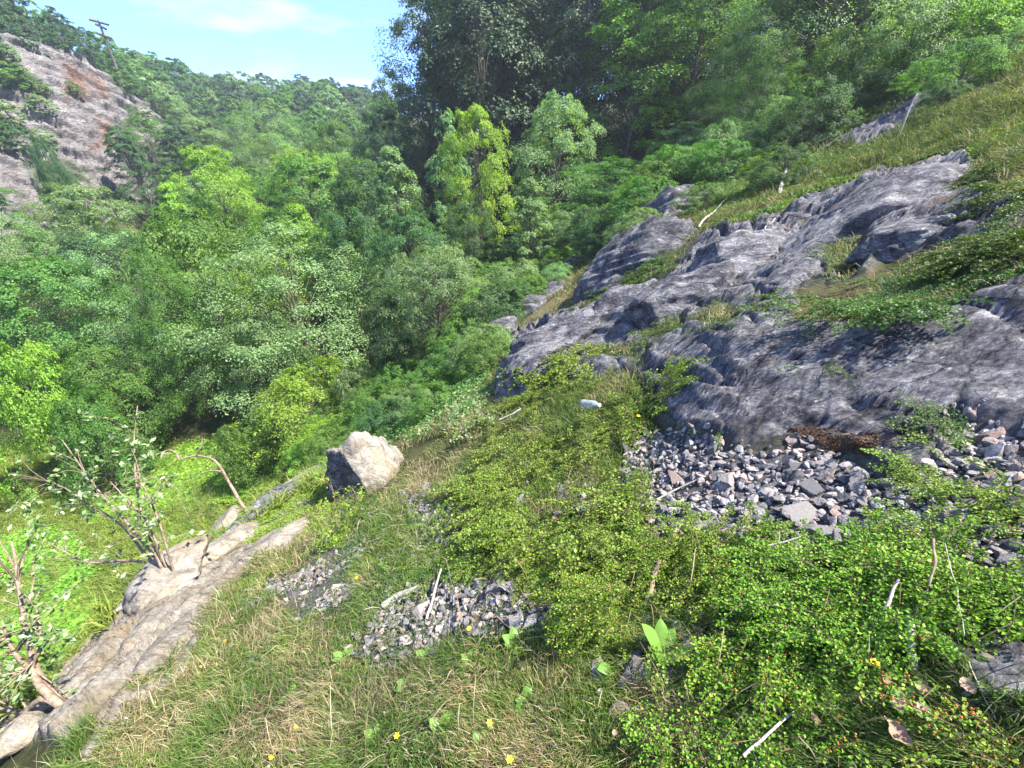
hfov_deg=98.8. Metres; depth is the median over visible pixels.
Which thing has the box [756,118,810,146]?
leafy shrub
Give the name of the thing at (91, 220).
broadleaf tree
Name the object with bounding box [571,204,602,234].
leafy shrub
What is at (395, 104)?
broadleaf tree
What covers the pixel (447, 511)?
stone
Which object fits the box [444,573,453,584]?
stone
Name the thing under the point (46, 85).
shrub
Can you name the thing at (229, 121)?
broadleaf tree
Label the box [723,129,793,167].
leafy shrub
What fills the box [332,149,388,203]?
broadleaf tree
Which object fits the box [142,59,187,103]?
broadleaf tree
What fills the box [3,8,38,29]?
broadleaf tree
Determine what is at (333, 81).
broadleaf tree
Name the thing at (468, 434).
pale leaved bush
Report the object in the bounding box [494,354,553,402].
rock outcrop
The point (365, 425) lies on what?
leafy shrub
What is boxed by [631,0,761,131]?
broadleaf tree
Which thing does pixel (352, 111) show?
broadleaf tree
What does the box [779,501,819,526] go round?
stone
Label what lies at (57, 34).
shrub
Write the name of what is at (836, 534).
stone
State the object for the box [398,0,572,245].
broadleaf tree
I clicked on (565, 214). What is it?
leafy shrub
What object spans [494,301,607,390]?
rock outcrop
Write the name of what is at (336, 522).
bramble
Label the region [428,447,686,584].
cotoneaster shrub
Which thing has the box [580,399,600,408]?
plastic bottle
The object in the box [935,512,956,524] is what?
stone
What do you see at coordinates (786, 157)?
leafy shrub
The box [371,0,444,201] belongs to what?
broadleaf tree
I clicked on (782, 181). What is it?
tree stump
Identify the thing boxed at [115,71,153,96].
broadleaf tree
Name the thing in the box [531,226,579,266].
leafy shrub
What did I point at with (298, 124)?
broadleaf tree
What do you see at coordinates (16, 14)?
broadleaf tree
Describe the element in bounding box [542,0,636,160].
broadleaf tree
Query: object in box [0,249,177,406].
broadleaf tree
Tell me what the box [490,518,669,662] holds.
cotoneaster shrub
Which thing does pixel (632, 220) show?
leafy shrub
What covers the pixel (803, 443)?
stone
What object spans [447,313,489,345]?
leafy shrub
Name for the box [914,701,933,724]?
dry leaf
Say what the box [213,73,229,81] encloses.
broadleaf tree
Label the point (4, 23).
broadleaf tree
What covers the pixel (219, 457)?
leafy bush
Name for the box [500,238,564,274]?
leafy shrub
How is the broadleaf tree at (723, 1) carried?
on the hillside ground at (744, 391)
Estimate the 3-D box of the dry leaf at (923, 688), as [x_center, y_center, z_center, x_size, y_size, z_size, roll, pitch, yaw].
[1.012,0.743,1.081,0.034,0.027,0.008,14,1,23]
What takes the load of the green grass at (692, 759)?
on the hillside ground at (744, 391)
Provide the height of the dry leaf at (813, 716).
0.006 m
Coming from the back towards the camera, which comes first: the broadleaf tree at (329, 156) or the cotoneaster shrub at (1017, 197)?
the broadleaf tree at (329, 156)
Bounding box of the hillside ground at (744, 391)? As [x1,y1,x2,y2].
[0,1,1023,767]
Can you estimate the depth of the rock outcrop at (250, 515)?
7.38 m
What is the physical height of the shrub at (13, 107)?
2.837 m
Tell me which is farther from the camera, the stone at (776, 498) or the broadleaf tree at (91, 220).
the broadleaf tree at (91, 220)
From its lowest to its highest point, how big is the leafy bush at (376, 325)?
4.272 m
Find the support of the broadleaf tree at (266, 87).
on the hillside ground at (744, 391)
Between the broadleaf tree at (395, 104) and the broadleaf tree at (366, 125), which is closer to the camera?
the broadleaf tree at (395, 104)
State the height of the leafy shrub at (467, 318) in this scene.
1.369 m
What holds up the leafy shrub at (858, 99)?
on the hillside ground at (744, 391)
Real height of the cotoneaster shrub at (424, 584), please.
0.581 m
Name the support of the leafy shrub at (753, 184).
on the hillside ground at (744, 391)
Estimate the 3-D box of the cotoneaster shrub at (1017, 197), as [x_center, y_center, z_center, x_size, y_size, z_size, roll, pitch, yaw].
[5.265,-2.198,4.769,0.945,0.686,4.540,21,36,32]
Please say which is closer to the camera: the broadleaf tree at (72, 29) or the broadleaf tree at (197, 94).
the broadleaf tree at (72, 29)
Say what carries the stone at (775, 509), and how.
on the hillside ground at (744, 391)
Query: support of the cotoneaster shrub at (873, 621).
on the hillside ground at (744, 391)
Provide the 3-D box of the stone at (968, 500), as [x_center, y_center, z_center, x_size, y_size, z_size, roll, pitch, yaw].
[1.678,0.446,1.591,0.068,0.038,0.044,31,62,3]
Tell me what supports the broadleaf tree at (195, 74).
on the hillside ground at (744, 391)
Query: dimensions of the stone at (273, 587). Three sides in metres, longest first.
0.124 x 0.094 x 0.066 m
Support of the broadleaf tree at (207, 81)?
on the hillside ground at (744, 391)
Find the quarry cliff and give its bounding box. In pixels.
[0,33,170,266]
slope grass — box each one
[481,37,1023,352]
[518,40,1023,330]
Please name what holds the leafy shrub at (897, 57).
on the hillside ground at (744, 391)
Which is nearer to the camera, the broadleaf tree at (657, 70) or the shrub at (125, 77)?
the broadleaf tree at (657, 70)
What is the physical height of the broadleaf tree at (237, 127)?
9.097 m
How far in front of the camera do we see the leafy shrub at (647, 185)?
15.72 m
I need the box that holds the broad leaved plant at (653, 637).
[641,617,689,665]
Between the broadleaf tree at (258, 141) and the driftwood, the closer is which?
the driftwood
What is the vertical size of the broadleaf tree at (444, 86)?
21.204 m
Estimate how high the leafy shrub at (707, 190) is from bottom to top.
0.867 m
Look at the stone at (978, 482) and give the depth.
1.69 m
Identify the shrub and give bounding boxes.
[0,43,24,63]
[0,44,6,58]
[0,60,37,89]
[0,69,6,82]
[0,99,27,123]
[0,121,42,154]
[20,94,60,115]
[28,128,59,148]
[33,81,53,95]
[44,28,82,52]
[64,81,87,95]
[104,67,141,93]
[123,104,159,125]
[143,95,168,112]
[274,431,329,482]
[279,413,353,468]
[291,399,348,448]
[294,423,368,472]
[327,367,406,429]
[331,380,412,431]
[342,421,383,442]
[346,413,386,433]
[351,395,411,437]
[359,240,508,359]
[365,357,434,410]
[378,532,495,604]
[380,382,424,409]
[385,383,441,430]
[400,380,457,429]
[402,497,543,594]
[408,334,479,391]
[410,387,441,405]
[411,336,448,363]
[420,348,454,376]
[423,310,488,363]
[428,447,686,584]
[441,323,516,373]
[447,296,501,334]
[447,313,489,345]
[447,329,513,384]
[449,285,500,317]
[452,281,535,345]
[453,261,528,304]
[463,371,665,493]
[476,281,536,318]
[477,257,554,288]
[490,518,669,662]
[491,341,614,393]
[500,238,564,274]
[506,273,547,297]
[508,231,550,261]
[510,278,541,294]
[513,211,557,248]
[527,256,565,278]
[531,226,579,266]
[531,245,579,274]
[531,499,835,673]
[534,209,596,256]
[536,202,601,248]
[540,261,573,283]
[549,203,614,255]
[554,300,590,353]
[559,180,628,227]
[563,216,620,262]
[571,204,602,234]
[584,248,680,301]
[588,364,619,391]
[590,210,635,245]
[596,188,631,218]
[602,197,642,226]
[602,354,710,446]
[603,206,665,237]
[606,175,679,221]
[607,159,697,202]
[611,185,659,208]
[619,643,878,767]
[624,313,697,352]
[630,192,658,211]
[636,138,692,165]
[640,145,701,184]
[644,144,722,191]
[655,501,740,560]
[657,587,928,750]
[669,181,732,214]
[674,159,734,184]
[679,138,762,184]
[680,134,719,168]
[682,296,756,338]
[687,138,739,180]
[701,509,1002,685]
[704,117,765,159]
[714,432,722,451]
[721,105,784,134]
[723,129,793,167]
[725,165,782,193]
[731,288,808,316]
[735,151,781,176]
[740,140,822,189]
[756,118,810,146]
[759,261,994,339]
[761,77,810,112]
[762,85,830,132]
[765,133,804,154]
[776,363,858,377]
[798,95,868,133]
[802,243,845,273]
[808,58,907,115]
[819,651,1023,767]
[822,497,1023,662]
[849,76,894,106]
[856,36,931,72]
[858,60,911,98]
[860,424,982,512]
[866,41,968,99]
[884,391,975,452]
[887,56,957,90]
[888,205,1023,290]
[896,24,983,50]
[897,33,1022,95]
[914,80,979,108]
[921,457,1023,538]
[931,146,1023,223]
[938,27,1005,63]
[958,0,1023,35]
[976,0,1023,41]
[1001,20,1023,49]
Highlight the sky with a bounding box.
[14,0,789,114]
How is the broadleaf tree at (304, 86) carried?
on the hillside ground at (744, 391)
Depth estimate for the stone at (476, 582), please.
2.65 m
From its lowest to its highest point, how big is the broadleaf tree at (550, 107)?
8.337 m
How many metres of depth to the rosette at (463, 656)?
2.10 m
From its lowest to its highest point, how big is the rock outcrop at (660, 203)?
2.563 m
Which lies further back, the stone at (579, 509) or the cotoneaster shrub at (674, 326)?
the cotoneaster shrub at (674, 326)
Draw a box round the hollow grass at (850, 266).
[585,230,1023,365]
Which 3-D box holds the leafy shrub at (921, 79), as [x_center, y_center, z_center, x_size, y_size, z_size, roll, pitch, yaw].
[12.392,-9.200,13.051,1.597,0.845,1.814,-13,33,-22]
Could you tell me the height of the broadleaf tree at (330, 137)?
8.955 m
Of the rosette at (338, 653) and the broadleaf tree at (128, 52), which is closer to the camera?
the rosette at (338, 653)
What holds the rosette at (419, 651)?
on the hillside ground at (744, 391)
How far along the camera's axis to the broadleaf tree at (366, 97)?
114.25 m
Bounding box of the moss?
[703,242,901,454]
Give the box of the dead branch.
[155,438,249,513]
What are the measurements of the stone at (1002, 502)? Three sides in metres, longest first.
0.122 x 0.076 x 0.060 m
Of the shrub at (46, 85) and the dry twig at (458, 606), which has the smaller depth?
the dry twig at (458, 606)
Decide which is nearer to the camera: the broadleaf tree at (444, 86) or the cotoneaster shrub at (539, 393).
the cotoneaster shrub at (539, 393)
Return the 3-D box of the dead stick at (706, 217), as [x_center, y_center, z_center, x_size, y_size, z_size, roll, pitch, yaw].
[4.958,-4.233,10.804,0.062,0.348,2.867,18,35,28]
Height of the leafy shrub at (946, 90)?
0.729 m
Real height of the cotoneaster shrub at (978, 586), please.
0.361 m
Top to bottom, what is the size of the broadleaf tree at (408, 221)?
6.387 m
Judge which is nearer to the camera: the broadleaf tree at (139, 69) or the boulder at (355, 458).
the boulder at (355, 458)
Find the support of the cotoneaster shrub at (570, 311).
on the hillside ground at (744, 391)
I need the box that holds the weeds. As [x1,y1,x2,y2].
[60,376,1023,767]
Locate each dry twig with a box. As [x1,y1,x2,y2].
[445,558,466,654]
[497,616,554,671]
[742,709,797,756]
[769,532,802,547]
[921,538,936,604]
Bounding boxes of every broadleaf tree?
[0,0,39,36]
[0,0,55,30]
[0,3,33,29]
[0,8,21,32]
[0,23,59,62]
[0,37,14,53]
[0,186,57,292]
[0,212,102,314]
[0,236,125,403]
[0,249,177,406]
[0,300,67,382]
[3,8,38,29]
[4,227,195,340]
[8,184,160,306]
[14,18,63,46]
[26,131,92,230]
[27,337,188,481]
[32,182,119,263]
[33,5,100,55]
[33,226,233,393]
[34,14,80,49]
[35,12,92,55]
[62,26,120,70]
[76,51,111,72]
[76,206,129,266]
[86,31,134,82]
[95,204,315,413]
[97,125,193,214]
[98,48,145,74]
[101,47,137,68]
[101,49,141,70]
[104,59,150,92]
[115,47,156,71]
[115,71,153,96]
[116,245,242,418]
[118,115,184,181]
[126,63,170,107]
[129,191,267,271]
[133,64,162,95]
[135,55,171,97]
[138,51,175,75]
[139,218,192,305]
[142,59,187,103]
[142,67,187,110]
[143,83,190,126]
[145,120,228,199]
[147,92,197,128]
[149,213,414,435]
[150,191,167,215]
[152,166,190,224]
[152,181,239,333]
[153,57,206,101]
[153,82,188,121]
[153,210,295,294]
[156,234,243,362]
[158,117,240,176]
[159,83,205,122]
[159,174,246,251]
[162,143,292,292]
[165,58,206,94]
[168,86,197,115]
[175,73,198,105]
[182,138,229,209]
[184,72,206,86]
[184,99,227,120]
[185,115,219,145]
[186,118,250,185]
[188,150,266,200]
[189,74,227,115]
[190,88,224,118]
[191,102,223,138]
[191,116,239,146]
[192,310,327,440]
[194,250,321,347]
[197,165,288,220]
[202,78,244,116]
[206,75,233,103]
[211,196,269,250]
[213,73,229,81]
[213,80,258,114]
[214,93,261,129]
[214,109,272,165]
[218,96,250,124]
[218,125,263,163]
[219,114,262,157]
[220,76,245,92]
[221,97,330,217]
[223,71,234,78]
[225,93,254,114]
[229,137,287,200]
[232,71,260,89]
[236,208,295,270]
[237,165,274,206]
[238,164,282,240]
[241,76,259,97]
[244,154,377,304]
[245,133,294,180]
[248,86,269,116]
[250,84,270,91]
[250,110,303,154]
[251,102,285,130]
[251,114,271,154]
[253,98,303,145]
[254,72,280,88]
[256,90,295,122]
[263,147,363,263]
[265,79,281,91]
[265,170,382,296]
[266,203,365,365]
[269,116,326,167]
[273,91,308,125]
[275,79,293,89]
[275,82,303,103]
[275,169,306,237]
[278,91,326,130]
[284,111,311,134]
[288,90,319,122]
[291,82,309,92]
[292,74,310,82]
[293,79,314,93]
[293,106,338,147]
[298,85,312,104]
[298,205,401,358]
[300,119,374,229]
[301,91,333,123]
[305,158,425,299]
[306,78,344,108]
[307,79,350,109]
[308,108,346,137]
[309,151,361,202]
[310,123,348,147]
[311,85,350,113]
[318,81,342,106]
[322,77,345,101]
[323,108,367,152]
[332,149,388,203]
[334,137,358,157]
[335,84,371,112]
[336,196,415,269]
[338,147,361,175]
[341,108,368,137]
[345,98,367,122]
[346,86,369,110]
[350,106,445,275]
[353,86,371,101]
[355,127,374,142]
[358,99,372,124]
[359,210,464,350]
[360,84,372,95]
[361,100,407,128]
[361,145,447,314]
[365,76,427,233]
[368,97,406,132]
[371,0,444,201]
[372,90,381,98]
[375,114,402,149]
[395,0,531,241]
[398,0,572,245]
[414,0,464,217]
[424,108,479,280]
[428,0,547,215]
[431,0,493,199]
[435,102,522,291]
[442,201,503,305]
[452,0,588,219]
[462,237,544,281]
[463,1,575,162]
[472,0,596,206]
[472,51,547,226]
[499,88,605,229]
[500,176,562,271]
[510,0,663,201]
[522,22,588,217]
[533,156,642,213]
[534,0,630,201]
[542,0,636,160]
[565,0,724,162]
[586,0,726,113]
[586,0,746,119]
[622,0,759,90]
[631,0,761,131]
[638,0,794,85]
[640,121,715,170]
[677,6,810,128]
[709,0,873,113]
[710,40,812,136]
[714,0,981,91]
[735,0,935,66]
[767,0,930,44]
[845,0,973,30]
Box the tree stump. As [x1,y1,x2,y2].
[777,168,786,192]
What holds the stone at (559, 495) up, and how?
on the hillside ground at (744, 391)
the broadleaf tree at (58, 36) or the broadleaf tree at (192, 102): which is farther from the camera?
the broadleaf tree at (192, 102)
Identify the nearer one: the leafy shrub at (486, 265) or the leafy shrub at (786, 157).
the leafy shrub at (786, 157)
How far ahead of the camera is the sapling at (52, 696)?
3.48 m
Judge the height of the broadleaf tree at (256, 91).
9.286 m
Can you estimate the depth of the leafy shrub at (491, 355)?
9.13 m
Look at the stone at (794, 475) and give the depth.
2.17 m
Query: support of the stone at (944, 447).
on the hillside ground at (744, 391)
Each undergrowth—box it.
[0,523,101,669]
[240,484,349,574]
[299,349,490,493]
[304,362,495,486]
[335,485,467,583]
[585,235,1023,367]
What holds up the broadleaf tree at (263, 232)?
on the hillside ground at (744, 391)
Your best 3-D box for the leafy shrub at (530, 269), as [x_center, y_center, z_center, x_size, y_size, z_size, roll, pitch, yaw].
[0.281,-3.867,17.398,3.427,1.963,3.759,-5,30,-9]
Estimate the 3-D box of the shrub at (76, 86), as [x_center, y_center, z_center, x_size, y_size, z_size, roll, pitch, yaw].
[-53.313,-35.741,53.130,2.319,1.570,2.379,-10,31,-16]
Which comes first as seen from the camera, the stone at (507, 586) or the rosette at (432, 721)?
the rosette at (432, 721)
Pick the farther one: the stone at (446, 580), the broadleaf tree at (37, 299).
the broadleaf tree at (37, 299)
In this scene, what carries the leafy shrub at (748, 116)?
on the hillside ground at (744, 391)
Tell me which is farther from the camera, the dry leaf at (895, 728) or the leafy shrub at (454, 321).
the leafy shrub at (454, 321)
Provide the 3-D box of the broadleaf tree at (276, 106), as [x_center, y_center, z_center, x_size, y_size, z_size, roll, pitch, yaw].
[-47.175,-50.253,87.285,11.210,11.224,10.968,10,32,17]
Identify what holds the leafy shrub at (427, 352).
on the hillside ground at (744, 391)
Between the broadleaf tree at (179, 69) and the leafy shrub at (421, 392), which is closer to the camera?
the leafy shrub at (421, 392)
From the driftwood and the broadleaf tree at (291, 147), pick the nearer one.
the driftwood
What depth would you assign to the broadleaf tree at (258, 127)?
83.03 m
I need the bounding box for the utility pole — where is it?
[89,18,123,83]
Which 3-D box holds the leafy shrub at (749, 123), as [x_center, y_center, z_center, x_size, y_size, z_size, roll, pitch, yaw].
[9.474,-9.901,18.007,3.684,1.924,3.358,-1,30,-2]
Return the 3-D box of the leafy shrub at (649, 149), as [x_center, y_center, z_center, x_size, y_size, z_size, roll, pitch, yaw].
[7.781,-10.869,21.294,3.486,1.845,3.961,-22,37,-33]
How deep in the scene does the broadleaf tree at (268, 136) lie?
52.81 m
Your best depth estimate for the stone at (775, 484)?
2.21 m
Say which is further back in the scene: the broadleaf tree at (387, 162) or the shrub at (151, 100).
the shrub at (151, 100)
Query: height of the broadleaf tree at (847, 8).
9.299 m
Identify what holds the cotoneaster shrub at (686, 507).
on the hillside ground at (744, 391)
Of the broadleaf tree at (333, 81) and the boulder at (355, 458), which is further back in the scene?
the broadleaf tree at (333, 81)
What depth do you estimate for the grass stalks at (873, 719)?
1.56 m
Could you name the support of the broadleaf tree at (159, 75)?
on the hillside ground at (744, 391)
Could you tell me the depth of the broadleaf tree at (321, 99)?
100.69 m
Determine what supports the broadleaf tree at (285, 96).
on the hillside ground at (744, 391)
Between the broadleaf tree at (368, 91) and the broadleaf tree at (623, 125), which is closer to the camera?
the broadleaf tree at (623, 125)
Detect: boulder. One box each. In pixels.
[209,505,240,536]
[324,431,403,500]
[458,315,517,357]
[538,281,565,296]
[551,255,585,276]
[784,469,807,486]
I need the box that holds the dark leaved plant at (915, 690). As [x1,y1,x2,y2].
[890,685,926,739]
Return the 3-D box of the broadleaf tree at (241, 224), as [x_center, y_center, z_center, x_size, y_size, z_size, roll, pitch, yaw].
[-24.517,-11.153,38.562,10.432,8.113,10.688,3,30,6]
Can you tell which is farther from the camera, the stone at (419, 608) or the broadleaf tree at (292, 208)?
the broadleaf tree at (292, 208)
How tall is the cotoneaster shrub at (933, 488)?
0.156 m
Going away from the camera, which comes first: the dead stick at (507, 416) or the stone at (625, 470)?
the stone at (625, 470)
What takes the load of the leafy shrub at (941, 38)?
on the hillside ground at (744, 391)
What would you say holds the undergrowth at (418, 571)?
on the hillside ground at (744, 391)
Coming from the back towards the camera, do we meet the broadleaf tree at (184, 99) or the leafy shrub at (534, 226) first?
the broadleaf tree at (184, 99)
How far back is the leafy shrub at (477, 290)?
17.55 m
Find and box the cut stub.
[906,618,918,671]
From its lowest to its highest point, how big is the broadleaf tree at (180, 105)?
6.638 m
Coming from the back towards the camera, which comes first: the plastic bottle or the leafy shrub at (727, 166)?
the leafy shrub at (727, 166)
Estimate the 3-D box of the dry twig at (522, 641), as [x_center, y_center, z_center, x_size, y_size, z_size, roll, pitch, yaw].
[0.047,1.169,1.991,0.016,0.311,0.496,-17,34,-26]
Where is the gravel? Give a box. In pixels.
[237,400,1023,767]
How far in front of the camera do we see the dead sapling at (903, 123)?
9.98 m
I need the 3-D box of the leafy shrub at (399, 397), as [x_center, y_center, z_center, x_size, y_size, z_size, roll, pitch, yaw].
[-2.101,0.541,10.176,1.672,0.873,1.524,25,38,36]
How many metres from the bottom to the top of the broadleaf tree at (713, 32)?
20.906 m
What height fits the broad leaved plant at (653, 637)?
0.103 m
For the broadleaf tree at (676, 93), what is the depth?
29.85 m
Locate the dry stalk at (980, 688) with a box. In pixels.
[968,661,995,719]
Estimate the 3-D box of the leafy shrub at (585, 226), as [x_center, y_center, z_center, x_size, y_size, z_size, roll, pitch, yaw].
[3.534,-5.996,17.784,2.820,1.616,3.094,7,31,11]
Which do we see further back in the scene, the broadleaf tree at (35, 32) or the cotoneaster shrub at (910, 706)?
the broadleaf tree at (35, 32)
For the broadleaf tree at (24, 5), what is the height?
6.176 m
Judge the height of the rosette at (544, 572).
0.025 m
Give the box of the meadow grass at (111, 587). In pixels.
[0,427,328,723]
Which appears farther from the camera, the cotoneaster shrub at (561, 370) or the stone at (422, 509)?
the cotoneaster shrub at (561, 370)
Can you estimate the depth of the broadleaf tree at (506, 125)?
37.87 m
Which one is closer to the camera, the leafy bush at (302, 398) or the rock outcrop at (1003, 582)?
the rock outcrop at (1003, 582)
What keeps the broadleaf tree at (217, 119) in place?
on the hillside ground at (744, 391)
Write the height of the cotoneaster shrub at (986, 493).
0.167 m
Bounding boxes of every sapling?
[0,515,91,733]
[6,405,221,579]
[897,93,916,136]
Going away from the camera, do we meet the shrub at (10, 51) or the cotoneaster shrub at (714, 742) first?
the cotoneaster shrub at (714, 742)
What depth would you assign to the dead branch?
7.55 m
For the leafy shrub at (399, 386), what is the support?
on the hillside ground at (744, 391)
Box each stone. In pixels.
[267,584,275,593]
[287,592,298,599]
[331,584,343,591]
[340,580,356,595]
[361,606,373,614]
[412,599,433,615]
[420,506,428,515]
[443,517,455,528]
[444,506,453,513]
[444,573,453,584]
[473,578,486,588]
[485,584,503,595]
[496,581,522,593]
[508,612,524,631]
[514,493,528,504]
[557,484,570,498]
[573,503,590,514]
[608,701,632,725]
[619,467,630,475]
[619,650,642,697]
[622,443,630,452]
[632,440,644,445]
[656,504,666,516]
[668,461,677,469]
[668,470,684,485]
[677,508,701,522]
[677,632,687,641]
[686,456,695,462]
[695,515,719,538]
[698,455,707,461]
[706,436,722,452]
[707,490,713,497]
[718,472,736,489]
[762,481,778,487]
[769,495,785,501]
[771,507,781,513]
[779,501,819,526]
[782,463,805,469]
[784,530,792,538]
[792,524,843,537]
[799,438,807,446]
[799,478,824,495]
[832,529,841,542]
[848,466,869,492]
[855,496,869,509]
[869,500,880,510]
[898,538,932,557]
[912,442,943,460]
[932,521,956,542]
[935,432,959,453]
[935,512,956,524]
[939,469,952,477]
[961,498,978,506]
[968,480,980,489]
[975,430,1008,441]
[983,544,1007,553]
[994,461,1002,466]
[995,497,1013,516]
[1001,462,1021,469]
[1007,495,1023,518]
[1018,479,1023,486]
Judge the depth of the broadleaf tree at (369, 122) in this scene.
96.82 m
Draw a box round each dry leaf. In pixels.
[811,712,820,724]
[883,674,890,683]
[888,721,912,745]
[891,697,905,710]
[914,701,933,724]
[915,681,930,691]
[919,634,934,639]
[959,677,977,693]
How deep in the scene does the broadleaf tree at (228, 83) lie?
104.91 m
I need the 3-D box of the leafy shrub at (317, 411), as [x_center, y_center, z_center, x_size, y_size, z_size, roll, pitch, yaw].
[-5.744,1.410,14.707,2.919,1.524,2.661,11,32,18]
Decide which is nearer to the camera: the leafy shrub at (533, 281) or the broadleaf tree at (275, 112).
the leafy shrub at (533, 281)
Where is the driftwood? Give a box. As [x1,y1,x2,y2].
[381,584,419,609]
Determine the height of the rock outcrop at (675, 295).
1.634 m
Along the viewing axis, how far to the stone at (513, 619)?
2.13 m
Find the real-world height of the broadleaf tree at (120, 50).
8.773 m
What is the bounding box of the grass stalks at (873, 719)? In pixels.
[67,363,1023,767]
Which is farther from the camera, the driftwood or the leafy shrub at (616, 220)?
the leafy shrub at (616, 220)
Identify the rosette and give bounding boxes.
[277,683,295,703]
[332,647,353,663]
[364,723,385,745]
[395,669,418,691]
[416,645,438,664]
[429,711,450,738]
[461,647,477,670]
[469,723,495,760]
[502,627,524,648]
[515,683,538,711]
[530,573,545,588]
[535,569,554,581]
[597,653,622,680]
[625,701,656,730]
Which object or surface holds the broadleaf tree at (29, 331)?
on the hillside ground at (744, 391)
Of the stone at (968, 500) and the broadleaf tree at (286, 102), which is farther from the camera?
the broadleaf tree at (286, 102)
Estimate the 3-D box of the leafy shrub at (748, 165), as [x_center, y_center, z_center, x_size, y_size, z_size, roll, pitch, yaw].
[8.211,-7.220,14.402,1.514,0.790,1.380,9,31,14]
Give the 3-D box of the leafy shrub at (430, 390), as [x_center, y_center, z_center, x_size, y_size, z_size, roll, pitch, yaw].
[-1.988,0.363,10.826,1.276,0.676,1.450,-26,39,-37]
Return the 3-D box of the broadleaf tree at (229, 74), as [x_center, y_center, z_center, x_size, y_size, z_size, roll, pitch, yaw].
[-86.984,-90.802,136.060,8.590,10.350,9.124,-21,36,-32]
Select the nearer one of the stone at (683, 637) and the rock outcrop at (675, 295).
the stone at (683, 637)
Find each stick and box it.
[425,569,441,620]
[499,408,520,420]
[556,479,696,547]
[646,559,660,608]
[664,518,683,545]
[698,198,726,226]
[881,578,899,616]
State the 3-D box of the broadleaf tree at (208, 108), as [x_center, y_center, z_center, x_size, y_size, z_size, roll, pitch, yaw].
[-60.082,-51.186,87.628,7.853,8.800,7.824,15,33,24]
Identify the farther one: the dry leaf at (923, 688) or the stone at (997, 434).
the stone at (997, 434)
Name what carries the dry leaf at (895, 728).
on the green grass at (196, 745)
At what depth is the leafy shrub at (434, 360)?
13.21 m
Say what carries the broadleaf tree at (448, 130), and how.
on the hillside ground at (744, 391)
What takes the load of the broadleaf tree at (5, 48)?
on the quarry cliff
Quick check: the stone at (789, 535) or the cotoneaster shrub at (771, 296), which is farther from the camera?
the cotoneaster shrub at (771, 296)
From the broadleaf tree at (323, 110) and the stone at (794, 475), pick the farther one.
the broadleaf tree at (323, 110)
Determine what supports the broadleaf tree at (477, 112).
on the hillside ground at (744, 391)
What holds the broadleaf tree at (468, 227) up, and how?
on the hillside ground at (744, 391)
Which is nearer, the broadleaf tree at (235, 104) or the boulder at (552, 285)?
the boulder at (552, 285)
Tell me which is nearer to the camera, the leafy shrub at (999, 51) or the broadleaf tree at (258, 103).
the leafy shrub at (999, 51)
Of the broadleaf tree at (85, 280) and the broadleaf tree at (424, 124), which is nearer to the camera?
the broadleaf tree at (85, 280)
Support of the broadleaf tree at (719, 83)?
on the hillside ground at (744, 391)
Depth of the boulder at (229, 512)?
14.19 m
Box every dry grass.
[11,168,1023,767]
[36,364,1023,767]
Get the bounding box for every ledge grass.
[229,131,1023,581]
[237,144,1023,583]
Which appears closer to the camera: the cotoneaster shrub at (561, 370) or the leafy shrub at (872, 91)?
the cotoneaster shrub at (561, 370)
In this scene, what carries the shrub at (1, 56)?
on the quarry cliff
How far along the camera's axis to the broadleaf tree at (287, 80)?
125.88 m
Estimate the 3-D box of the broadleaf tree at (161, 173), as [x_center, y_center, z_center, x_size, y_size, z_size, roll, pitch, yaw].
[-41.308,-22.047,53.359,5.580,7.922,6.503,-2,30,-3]
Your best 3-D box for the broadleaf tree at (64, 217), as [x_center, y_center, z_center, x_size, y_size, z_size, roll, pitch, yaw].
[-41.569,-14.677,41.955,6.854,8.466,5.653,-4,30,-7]
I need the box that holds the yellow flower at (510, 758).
[506,755,513,762]
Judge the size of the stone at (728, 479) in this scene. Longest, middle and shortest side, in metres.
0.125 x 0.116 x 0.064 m
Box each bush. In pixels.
[0,339,150,508]
[47,379,169,515]
[165,484,225,533]
[208,416,292,497]
[221,354,375,483]
[324,360,381,416]
[359,284,431,382]
[443,394,507,444]
[692,117,745,177]
[741,93,817,153]
[758,74,868,154]
[789,19,900,126]
[823,0,977,102]
[882,0,1023,62]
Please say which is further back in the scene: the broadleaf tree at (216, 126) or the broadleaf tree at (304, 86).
the broadleaf tree at (304, 86)
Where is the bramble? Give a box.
[303,470,378,558]
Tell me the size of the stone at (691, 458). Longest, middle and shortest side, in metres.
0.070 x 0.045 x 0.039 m
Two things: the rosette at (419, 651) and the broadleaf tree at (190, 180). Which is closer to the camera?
the rosette at (419, 651)
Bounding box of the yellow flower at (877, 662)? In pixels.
[870,658,879,668]
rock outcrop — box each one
[0,703,49,758]
[112,521,268,612]
[123,534,211,618]
[210,477,304,542]
[226,516,310,571]
[227,466,323,529]
[284,465,320,483]
[489,294,547,320]
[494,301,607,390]
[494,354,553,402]
[573,215,696,302]
[576,278,656,351]
[627,260,735,329]
[629,184,721,227]
[685,229,790,279]
[759,257,823,289]
[775,161,971,258]
[845,213,956,267]
[977,570,1023,613]
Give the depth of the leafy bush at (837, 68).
15.40 m
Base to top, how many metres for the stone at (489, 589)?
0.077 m
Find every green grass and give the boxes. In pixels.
[20,161,1023,767]
[38,365,1023,767]
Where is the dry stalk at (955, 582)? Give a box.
[944,543,964,635]

